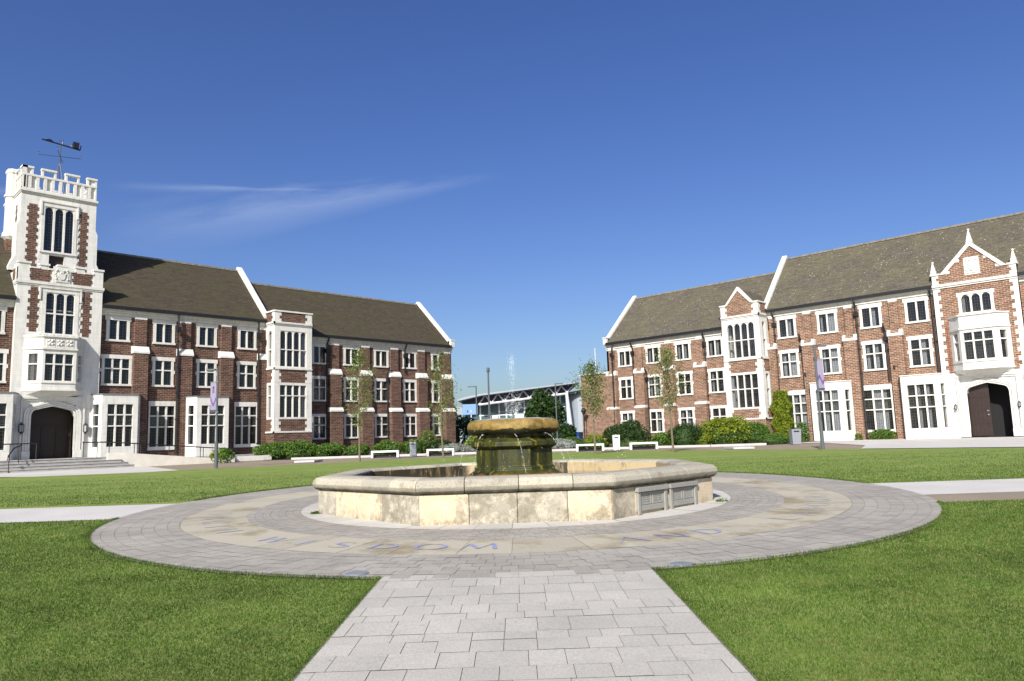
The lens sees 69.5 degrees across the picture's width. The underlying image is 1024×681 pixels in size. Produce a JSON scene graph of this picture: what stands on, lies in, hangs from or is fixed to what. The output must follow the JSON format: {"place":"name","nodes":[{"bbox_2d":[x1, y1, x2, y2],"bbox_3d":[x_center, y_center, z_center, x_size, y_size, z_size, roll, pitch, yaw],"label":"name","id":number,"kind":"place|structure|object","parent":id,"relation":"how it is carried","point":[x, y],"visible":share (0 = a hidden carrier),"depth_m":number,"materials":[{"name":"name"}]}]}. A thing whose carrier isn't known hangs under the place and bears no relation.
{"place":"outdoors","nodes":[
{"label":"outdoors","id":0,"kind":"place"},
{"bbox_2d":[0,504,172,522],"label":"side path","id":1,"kind":"structure","parent":0,"point":[58,514],"depth_m":15.31,"materials":[{"name":"grey concrete"}]},
{"bbox_2d":[0,466,173,476],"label":"entrance pavement","id":2,"kind":"structure","parent":0,"point":[137,469],"depth_m":39.13,"materials":[{"name":"grey concrete"}]},
{"bbox_2d":[0,457,134,472],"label":"entrance steps","id":3,"kind":"structure","parent":2,"relation":"on","point":[39,465],"depth_m":44.50,"materials":[{"name":"stone"}]},
{"bbox_2d":[0,443,1014,477],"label":"pavement","id":4,"kind":"structure","parent":0,"point":[787,446],"depth_m":45.70,"materials":[{"name":"grey concrete"}]},
{"bbox_2d":[206,368,218,467],"bbox_3d":[-15.777,4.068,38.770,0.663,5.237,0.279,-1,-8,-8],"label":"lamp post","id":5,"kind":"object","parent":4,"relation":"on","point":[214,399],"visible":0.98,"depth_m":38.91,"materials":[{"name":"grey metal"}]},
{"bbox_2d":[218,447,234,462],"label":"shrub","id":6,"kind":"object","parent":4,"relation":"on","point":[226,453],"visible":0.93,"depth_m":50.21,"materials":[{"name":"green plant"}]},
{"bbox_2d":[0,164,455,460],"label":"college hall","id":7,"kind":"structure","parent":4,"relation":"on","point":[113,346],"depth_m":54.32,"materials":[{"name":"brick"}]},
{"bbox_2d":[0,349,8,382],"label":"window","id":8,"kind":"structure","parent":7,"relation":"in","point":[5,351],"depth_m":46.60,"materials":[{"name":"paint"}]},
{"bbox_2d":[0,392,18,460],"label":"bay window","id":9,"kind":"structure","parent":7,"relation":"in","point":[8,400],"depth_m":45.46,"materials":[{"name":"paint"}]},
{"bbox_2d":[29,406,70,458],"bbox_3d":[-30.432,5.962,48.407,0.160,3.500,2.570,-9,-10,44],"label":"door","id":10,"kind":"structure","parent":7,"relation":"in","point":[50,428],"depth_m":48.46,"materials":[{"name":"brown wood"}]},
{"bbox_2d":[18,396,84,458],"bbox_3d":[-30.251,5.806,48.222,1.670,4.150,3.640,-9,-10,44],"label":"doorway","id":11,"kind":"structure","parent":7,"relation":"in","point":[75,449],"depth_m":48.19,"materials":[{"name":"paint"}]},
{"bbox_2d":[20,334,84,396],"bbox_3d":[-29.716,1.699,47.973,1.087,4.050,3.590,-9,-10,44],"label":"oriel window","id":12,"kind":"structure","parent":7,"relation":"in","point":[58,360],"depth_m":47.64,"materials":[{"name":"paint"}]},
{"bbox_2d":[39,201,76,255],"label":"window","id":13,"kind":"structure","parent":7,"relation":"in","point":[54,207],"depth_m":51.19,"materials":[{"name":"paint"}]},
{"bbox_2d":[39,288,79,335],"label":"window","id":14,"kind":"structure","parent":7,"relation":"in","point":[45,291],"depth_m":48.88,"materials":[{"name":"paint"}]},
{"bbox_2d":[38,138,81,193],"bbox_3d":[-32.950,-12.452,53.787,1.979,4.784,2.369,-5,-8,19],"label":"weathervane","id":15,"kind":"object","parent":7,"relation":"on","point":[75,145],"visible":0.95,"depth_m":53.90,"materials":[{"name":"black metal"}]},
{"bbox_2d":[89,393,140,456],"bbox_3d":[-26.963,6.205,50.258,1.450,5.070,3.620,-9,-10,44],"label":"bay window","id":16,"kind":"structure","parent":7,"relation":"in","point":[118,415],"depth_m":49.86,"materials":[{"name":"paint"}]},
{"bbox_2d":[100,354,131,385],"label":"window","id":17,"kind":"structure","parent":7,"relation":"in","point":[103,356],"depth_m":51.26,"materials":[{"name":"paint"}]},
{"bbox_2d":[105,315,131,341],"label":"window","id":18,"kind":"structure","parent":7,"relation":"in","point":[108,323],"depth_m":51.61,"materials":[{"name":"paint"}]},
{"bbox_2d":[147,401,175,450],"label":"window","id":19,"kind":"structure","parent":7,"relation":"in","point":[150,403],"depth_m":52.97,"materials":[{"name":"paint"}]},
{"bbox_2d":[151,357,174,386],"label":"window","id":20,"kind":"structure","parent":7,"relation":"in","point":[153,359],"depth_m":53.45,"materials":[{"name":"paint"}]},
{"bbox_2d":[152,319,176,344],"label":"window","id":21,"kind":"structure","parent":7,"relation":"in","point":[155,323],"depth_m":53.81,"materials":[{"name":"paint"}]},
{"bbox_2d":[195,359,217,387],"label":"window","id":22,"kind":"structure","parent":7,"relation":"in","point":[198,361],"depth_m":55.67,"materials":[{"name":"paint"}]},
{"bbox_2d":[196,323,217,347],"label":"window","id":23,"kind":"structure","parent":7,"relation":"in","point":[199,326],"depth_m":56.05,"materials":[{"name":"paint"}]},
{"bbox_2d":[185,396,229,456],"bbox_3d":[-22.513,6.670,54.743,1.450,5.020,3.750,-9,-10,44],"label":"bay window","id":24,"kind":"structure","parent":7,"relation":"in","point":[202,423],"depth_m":54.13,"materials":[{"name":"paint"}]},
{"bbox_2d":[233,402,256,447],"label":"window","id":25,"kind":"structure","parent":7,"relation":"in","point":[236,404],"depth_m":57.38,"materials":[{"name":"paint"}]},
{"bbox_2d":[236,361,256,388],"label":"window","id":26,"kind":"structure","parent":7,"relation":"in","point":[238,363],"depth_m":57.95,"materials":[{"name":"paint"}]},
{"bbox_2d":[237,327,257,349],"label":"window","id":27,"kind":"structure","parent":7,"relation":"in","point":[248,330],"depth_m":58.33,"materials":[{"name":"paint"}]},
{"bbox_2d":[264,309,313,457],"bbox_3d":[-18.372,3.713,59.841,2.720,11.930,3.540,-9,-10,44],"label":"bay window","id":28,"kind":"structure","parent":7,"relation":"in","point":[278,429],"depth_m":58.95,"materials":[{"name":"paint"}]},
{"bbox_2d":[312,376,325,401],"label":"window","id":29,"kind":"structure","parent":7,"relation":"in","point":[313,377],"depth_m":62.35,"materials":[{"name":"paint"}]},
{"bbox_2d":[312,414,325,439],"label":"window","id":30,"kind":"structure","parent":7,"relation":"in","point":[313,415],"depth_m":61.96,"materials":[{"name":"paint"}]},
{"bbox_2d":[343,414,357,438],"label":"window","id":31,"kind":"structure","parent":7,"relation":"in","point":[344,415],"depth_m":64.07,"materials":[{"name":"paint"}]},
{"bbox_2d":[373,348,388,367],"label":"window","id":32,"kind":"structure","parent":7,"relation":"in","point":[375,350],"depth_m":67.32,"materials":[{"name":"paint"}]},
{"bbox_2d":[373,378,389,401],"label":"window","id":33,"kind":"structure","parent":7,"relation":"in","point":[380,380],"depth_m":66.84,"materials":[{"name":"paint"}]},
{"bbox_2d":[402,379,416,402],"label":"window","id":34,"kind":"structure","parent":7,"relation":"in","point":[403,380],"depth_m":69.15,"materials":[{"name":"paint"}]},
{"bbox_2d":[403,414,416,436],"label":"window","id":35,"kind":"structure","parent":7,"relation":"in","point":[405,416],"depth_m":68.76,"materials":[{"name":"paint"}]},
{"bbox_2d":[229,455,271,461],"bbox_3d":[-19.756,8.630,54.097,2.200,0.420,3.700,-9,-10,44],"label":"bench","id":36,"kind":"object","parent":4,"relation":"on","point":[252,458],"visible":0.55,"depth_m":53.80,"materials":[{"name":"paint"}]},
{"bbox_2d":[339,343,383,460],"bbox_3d":[-8.827,3.559,43.288,2.717,6.964,2.487,-1,-7,-4],"label":"young tree","id":37,"kind":"object","parent":4,"relation":"on","point":[359,405],"visible":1,"depth_m":43.30,"materials":[{"name":"green plant"}]},
{"bbox_2d":[788,429,800,443],"bbox_3d":[18.973,6.444,49.401,0.645,1.010,0.645,-2,-7,0],"label":"litter bin","id":38,"kind":"object","parent":4,"relation":"on","point":[795,436],"visible":1,"depth_m":49.13,"materials":[{"name":"silver metal"}]},
{"bbox_2d":[813,345,826,448],"bbox_3d":[15.601,2.793,36.925,0.666,5.237,0.276,-3,-7,7],"label":"lamp post","id":39,"kind":"object","parent":4,"relation":"on","point":[820,385],"visible":0.95,"depth_m":37.08,"materials":[{"name":"grey metal"}]},
{"bbox_2d":[0,447,1023,680],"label":"lawn","id":40,"kind":"structure","parent":0,"point":[714,457],"depth_m":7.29,"materials":[{"name":"green plant"}]},
{"bbox_2d":[422,350,458,457],"bbox_3d":[-4.223,3.734,44.668,2.620,6.676,2.250,-9,-10,44],"label":"young tree","id":41,"kind":"object","parent":40,"relation":"on","point":[441,390],"visible":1,"depth_m":44.60,"materials":[{"name":"green plant"}]},
{"bbox_2d":[565,354,612,453],"bbox_3d":[4.554,3.638,42.438,2.843,5.710,2.239,-5,-8,22],"label":"young tree","id":42,"kind":"object","parent":40,"relation":"on","point":[592,383],"visible":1,"depth_m":42.21,"materials":[{"name":"green plant"}]},
{"bbox_2d":[643,342,694,451],"bbox_3d":[8.712,3.020,40.832,3.116,6.251,2.660,1,-8,-18],"label":"young tree","id":43,"kind":"object","parent":40,"relation":"on","point":[670,400],"visible":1,"depth_m":40.59,"materials":[{"name":"green plant"}]},
{"bbox_2d":[0,0,1023,406],"label":"sky","id":44,"kind":"structure","parent":0,"point":[519,172],"materials":[{"name":"blue"}]},
{"bbox_2d":[90,472,941,577],"bbox_3d":[0.077,3.249,15.157,15.295,0.321,15.294,-9,-10,44],"label":"pavement circle","id":45,"kind":"object","parent":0,"point":[440,568],"visible":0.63,"depth_m":9.24,"materials":[{"name":"grey stone"}]},
{"bbox_2d":[180,477,851,554],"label":"sandstone pavement","id":46,"kind":"structure","parent":0,"point":[793,495],"depth_m":10.46,"materials":[{"name":"beige stone"}]},
{"bbox_2d":[201,495,829,548],"bbox_3d":[-0.032,2.862,11.660,11.685,0.107,4.893,-2,-7,2],"label":"ring inscription","id":47,"kind":"object","parent":46,"relation":"on","point":[494,546],"visible":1,"depth_m":10.07,"materials":[{"name":"grey stone"}]},
{"bbox_2d":[247,482,784,539],"bbox_3d":[0.077,3.247,15.157,10.395,0.220,10.395,-9,-10,44],"label":"pavement circle","id":48,"kind":"object","parent":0,"point":[675,521],"visible":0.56,"depth_m":11.36,"materials":[{"name":"beige stone"}]},
{"bbox_2d":[301,489,730,528],"bbox_3d":[0.077,3.247,15.157,8.494,0.180,8.494,-9,-10,44],"label":"pavement apron","id":49,"kind":"object","parent":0,"point":[305,511],"visible":0.34,"depth_m":11.85,"materials":[{"name":"beige stone"}]},
{"bbox_2d":[312,353,716,525],"bbox_3d":[0.033,1.914,15.331,7.562,3.332,7.562,-9,-10,44],"label":"fountain","id":50,"kind":"object","parent":49,"relation":"on","point":[515,473],"visible":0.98,"depth_m":12.25,"materials":[{"name":"stone"}]},
{"bbox_2d":[91,473,945,578],"bbox_3d":[0.077,3.255,15.156,15.319,0.319,15.319,-9,-10,44],"label":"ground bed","id":51,"kind":"object","parent":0,"point":[517,532],"visible":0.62,"depth_m":10.44,"materials":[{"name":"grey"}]},
{"bbox_2d":[455,382,582,444],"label":"sports hall","id":52,"kind":"structure","parent":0,"point":[571,402],"depth_m":130.85,"materials":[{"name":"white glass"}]},
{"bbox_2d":[292,569,757,680],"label":"approach path","id":53,"kind":"structure","parent":0,"point":[368,653],"depth_m":5.51,"materials":[{"name":"stone"}]},
{"bbox_2d":[273,441,812,459],"bbox_3d":[-1.963,10.134,68.631,54.517,0.001,32.430,-3,-7,5],"label":"planting bed","id":54,"kind":"object","parent":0,"point":[467,451],"visible":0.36,"depth_m":59.97,"materials":[{"name":"soil"}]},
{"bbox_2d":[252,441,289,459],"bbox_3d":[-18.197,8.371,55.772,2.752,1.437,2.420,1,-8,-22],"label":"shrub","id":55,"kind":"object","parent":54,"relation":"on","point":[274,450],"visible":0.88,"depth_m":55.18,"materials":[{"name":"green plant"}]},
{"bbox_2d":[282,440,316,458],"bbox_3d":[-15.970,8.240,55.650,2.464,1.514,2.466,-9,-10,44],"label":"shrub","id":56,"kind":"object","parent":54,"relation":"on","point":[301,448],"visible":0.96,"depth_m":55.07,"materials":[{"name":"green plant"}]},
{"bbox_2d":[313,442,345,456],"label":"shrub","id":57,"kind":"object","parent":54,"relation":"on","point":[329,449],"visible":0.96,"depth_m":55.10,"materials":[{"name":"green plant"}]},
{"bbox_2d":[344,443,370,455],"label":"shrub","id":58,"kind":"object","parent":54,"relation":"on","point":[352,450],"visible":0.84,"depth_m":55.02,"materials":[{"name":"green plant"}]},
{"bbox_2d":[371,439,404,454],"bbox_3d":[-9.372,8.089,55.507,2.358,1.373,2.032,-6,-9,30],"label":"shrub","id":59,"kind":"object","parent":54,"relation":"on","point":[384,445],"visible":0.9,"depth_m":54.99,"materials":[{"name":"green plant"}]},
{"bbox_2d":[401,438,428,453],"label":"shrub","id":60,"kind":"object","parent":54,"relation":"on","point":[421,446],"visible":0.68,"depth_m":55.36,"materials":[{"name":"green plant"}]},
{"bbox_2d":[426,438,451,452],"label":"shrub","id":61,"kind":"object","parent":54,"relation":"on","point":[435,444],"visible":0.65,"depth_m":55.55,"materials":[{"name":"green plant"}]},
{"bbox_2d":[437,443,467,452],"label":"shrub","id":62,"kind":"object","parent":54,"relation":"on","point":[458,447],"visible":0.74,"depth_m":54.14,"materials":[{"name":"plant"}]},
{"bbox_2d":[455,414,475,446],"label":"broad tree","id":63,"kind":"object","parent":54,"relation":"on","point":[461,423],"visible":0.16,"depth_m":81.87,"materials":[{"name":"green plant"}]},
{"bbox_2d":[552,438,575,448],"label":"shrub","id":64,"kind":"object","parent":54,"relation":"on","point":[569,444],"visible":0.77,"depth_m":54.49,"materials":[{"name":"plant"}]},
{"bbox_2d":[554,423,576,438],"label":"shrub","id":65,"kind":"object","parent":54,"relation":"on","point":[568,430],"visible":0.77,"depth_m":78.58,"materials":[{"name":"green plant"}]},
{"bbox_2d":[584,433,611,447],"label":"shrub","id":66,"kind":"object","parent":54,"relation":"on","point":[601,439],"visible":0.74,"depth_m":55.55,"materials":[{"name":"green plant"}]},
{"bbox_2d":[602,419,651,442],"bbox_3d":[8.672,7.089,55.474,3.330,2.297,2.632,2,-8,-27],"label":"shrub","id":67,"kind":"object","parent":54,"relation":"on","point":[632,432],"visible":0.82,"depth_m":54.87,"materials":[{"name":"green plant"}]},
{"bbox_2d":[651,432,671,445],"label":"shrub","id":68,"kind":"object","parent":54,"relation":"on","point":[662,438],"visible":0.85,"depth_m":54.03,"materials":[{"name":"green plant"}]},
{"bbox_2d":[667,423,702,444],"bbox_3d":[12.579,6.898,53.712,2.609,1.891,1.897,-3,-8,10],"label":"shrub","id":69,"kind":"object","parent":54,"relation":"on","point":[685,434],"visible":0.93,"depth_m":53.18,"materials":[{"name":"green plant"}]},
{"bbox_2d":[700,415,752,444],"bbox_3d":[15.648,6.594,53.655,3.581,2.275,3.310,-9,-10,44],"label":"shrub","id":70,"kind":"object","parent":54,"relation":"on","point":[720,430],"visible":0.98,"depth_m":52.77,"materials":[{"name":"green plant"}]},
{"bbox_2d":[745,421,769,443],"bbox_3d":[17.597,6.748,53.540,2.237,1.860,2.350,-9,-10,44],"label":"shrub","id":71,"kind":"object","parent":54,"relation":"on","point":[758,429],"visible":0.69,"depth_m":52.85,"materials":[{"name":"green plant"}]},
{"bbox_2d":[756,432,789,444],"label":"shrub","id":72,"kind":"object","parent":54,"relation":"on","point":[773,438],"visible":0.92,"depth_m":51.57,"materials":[{"name":"green plant"}]},
{"bbox_2d":[801,437,1023,448],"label":"entrance pavement","id":73,"kind":"structure","parent":0,"point":[960,442],"depth_m":41.76,"materials":[{"name":"grey concrete"}]},
{"bbox_2d":[868,429,896,439],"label":"shrub","id":74,"kind":"object","parent":73,"relation":"on","point":[884,434],"visible":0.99,"depth_m":55.70,"materials":[{"name":"green plant"}]},
{"bbox_2d":[870,478,1023,494],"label":"side path","id":75,"kind":"structure","parent":0,"point":[970,486],"depth_m":14.79,"materials":[{"name":"grey concrete"}]},
{"bbox_2d":[926,492,1023,501],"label":"gravel strip","id":76,"kind":"object","parent":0,"point":[981,496],"visible":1,"depth_m":13.04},
{"bbox_3d":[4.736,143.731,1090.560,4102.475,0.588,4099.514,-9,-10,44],"label":"ground","id":77,"kind":"structure","parent":0,"visible":0},
{"bbox_2d":[106,453,256,466],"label":"access ramp","id":78,"kind":"structure","parent":77,"relation":"on","point":[145,459],"depth_m":48.80,"materials":[{"name":"beige concrete"}]},
{"bbox_2d":[97,441,239,456],"bbox_3d":[-22.828,7.309,49.652,0.080,1.255,9.304,-9,-10,44],"label":"handrail","id":79,"kind":"object","parent":78,"relation":"on","point":[161,445],"visible":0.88,"depth_m":49.09,"materials":[{"name":"black metal"}]},
{"bbox_2d":[462,404,477,419],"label":"campus sign","id":80,"kind":"object","parent":77,"relation":"on","point":[468,409],"visible":0.85,"depth_m":99.54,"materials":[{"name":"blue"}]},
{"bbox_2d":[291,443,765,459],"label":"kerb","id":81,"kind":"structure","parent":77,"relation":"on","point":[574,449],"depth_m":53.14,"materials":[{"name":"concrete"}]},
{"bbox_2d":[524,388,566,438],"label":"broad tree","id":82,"kind":"object","parent":77,"relation":"on","point":[540,405],"visible":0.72,"depth_m":86.53,"materials":[{"name":"green plant"}]},
{"bbox_2d":[579,211,1023,441],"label":"college wing","id":83,"kind":"structure","parent":77,"relation":"on","point":[920,335],"depth_m":58.51,"materials":[{"name":"red brick"}]},
{"bbox_2d":[617,348,631,366],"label":"window","id":84,"kind":"structure","parent":83,"relation":"in","point":[629,349],"depth_m":73.77,"materials":[{"name":"paint"}]},
{"bbox_2d":[618,376,633,399],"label":"window","id":85,"kind":"structure","parent":83,"relation":"in","point":[623,378],"depth_m":73.31,"materials":[{"name":"paint"}]},
{"bbox_2d":[644,344,660,363],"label":"window","id":86,"kind":"structure","parent":83,"relation":"in","point":[652,347],"depth_m":71.49,"materials":[{"name":"paint"}]},
{"bbox_2d":[648,374,662,397],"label":"window","id":87,"kind":"structure","parent":83,"relation":"in","point":[650,388],"depth_m":71.08,"materials":[{"name":"paint"}]},
{"bbox_2d":[650,409,664,432],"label":"window","id":88,"kind":"structure","parent":83,"relation":"in","point":[657,411],"depth_m":70.55,"materials":[{"name":"paint"}]},
{"bbox_2d":[674,340,691,360],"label":"window","id":89,"kind":"structure","parent":83,"relation":"in","point":[683,342],"depth_m":69.13,"materials":[{"name":"paint"}]},
{"bbox_2d":[675,371,693,395],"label":"window","id":90,"kind":"structure","parent":83,"relation":"in","point":[684,372],"depth_m":68.65,"materials":[{"name":"paint"}]},
{"bbox_2d":[678,407,695,424],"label":"window","id":91,"kind":"structure","parent":83,"relation":"in","point":[687,409],"depth_m":68.35,"materials":[{"name":"paint"}]},
{"bbox_2d":[705,336,723,357],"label":"window","id":92,"kind":"structure","parent":83,"relation":"in","point":[717,352],"depth_m":66.86,"materials":[{"name":"paint"}]},
{"bbox_2d":[707,368,725,393],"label":"window","id":93,"kind":"structure","parent":83,"relation":"in","point":[710,371],"depth_m":66.50,"materials":[{"name":"paint"}]},
{"bbox_2d":[719,287,774,433],"bbox_3d":[20.604,2.146,63.936,3.700,13.550,2.720,-9,-10,44],"label":"bay window","id":94,"kind":"structure","parent":83,"relation":"in","point":[739,309],"depth_m":63.02,"materials":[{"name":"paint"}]},
{"bbox_2d":[770,390,795,434],"bbox_3d":[22.632,6.290,61.438,1.944,4.333,1.234,-9,-10,44],"label":"climbing ivy","id":95,"kind":"object","parent":83,"relation":"attached to","point":[782,422],"visible":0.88,"depth_m":61.09,"materials":[{"name":"green plant"}]},
{"bbox_2d":[775,314,797,338],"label":"window","id":96,"kind":"structure","parent":83,"relation":"in","point":[789,335],"depth_m":62.21,"materials":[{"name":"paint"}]},
{"bbox_2d":[778,348,800,377],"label":"window","id":97,"kind":"structure","parent":83,"relation":"in","point":[795,363],"depth_m":61.84,"materials":[{"name":"paint"}]},
{"bbox_2d":[784,390,808,434],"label":"window","id":98,"kind":"structure","parent":83,"relation":"in","point":[796,392],"depth_m":61.03,"materials":[{"name":"paint"}]},
{"bbox_2d":[815,309,838,334],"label":"window","id":99,"kind":"structure","parent":83,"relation":"in","point":[833,327],"depth_m":59.89,"materials":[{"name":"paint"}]},
{"bbox_2d":[818,344,842,374],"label":"window","id":100,"kind":"structure","parent":83,"relation":"in","point":[836,358],"depth_m":59.44,"materials":[{"name":"paint"}]},
{"bbox_2d":[809,380,855,440],"bbox_3d":[25.366,5.684,58.506,3.720,4.820,1.446,-9,-10,44],"label":"bay window","id":101,"kind":"structure","parent":83,"relation":"in","point":[836,403],"depth_m":57.89,"materials":[{"name":"paint"}]},
{"bbox_2d":[857,302,881,329],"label":"window","id":102,"kind":"structure","parent":83,"relation":"in","point":[878,305],"depth_m":57.54,"materials":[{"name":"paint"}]},
{"bbox_2d":[861,339,886,371],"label":"window","id":103,"kind":"structure","parent":83,"relation":"in","point":[875,343],"depth_m":57.19,"materials":[{"name":"paint"}]},
{"bbox_2d":[864,384,896,433],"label":"window","id":104,"kind":"structure","parent":83,"relation":"in","point":[880,408],"depth_m":56.65,"materials":[{"name":"paint"}]},
{"bbox_2d":[902,296,929,323],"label":"window","id":105,"kind":"structure","parent":83,"relation":"in","point":[925,298],"depth_m":55.25,"materials":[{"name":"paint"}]},
{"bbox_2d":[906,334,934,367],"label":"window","id":106,"kind":"structure","parent":83,"relation":"in","point":[920,338],"depth_m":54.86,"materials":[{"name":"paint"}]},
{"bbox_2d":[898,373,953,438],"bbox_3d":[30.146,4.902,53.840,3.570,4.850,1.440,-9,-10,44],"label":"bay window","id":107,"kind":"structure","parent":83,"relation":"in","point":[925,397],"depth_m":53.37,"materials":[{"name":"paint"}]},
{"bbox_2d":[956,288,995,314],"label":"window","id":108,"kind":"structure","parent":83,"relation":"in","point":[960,296],"depth_m":52.31,"materials":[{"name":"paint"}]},
{"bbox_2d":[968,383,993,436],"bbox_3d":[32.971,4.865,51.949,1.300,3.750,0.197,-9,-10,44],"label":"door","id":109,"kind":"structure","parent":83,"relation":"in","point":[978,396],"depth_m":51.92,"materials":[{"name":"brown wood"}]},
{"bbox_2d":[947,311,1015,375],"bbox_3d":[32.652,0.260,51.529,3.800,4.290,1.262,-9,-10,44],"label":"oriel window","id":110,"kind":"structure","parent":83,"relation":"in","point":[984,343],"depth_m":51.10,"materials":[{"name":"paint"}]},
{"bbox_2d":[955,372,1023,437],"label":"doorway","id":111,"kind":"structure","parent":83,"relation":"in","point":[1018,431],"depth_m":51.39,"materials":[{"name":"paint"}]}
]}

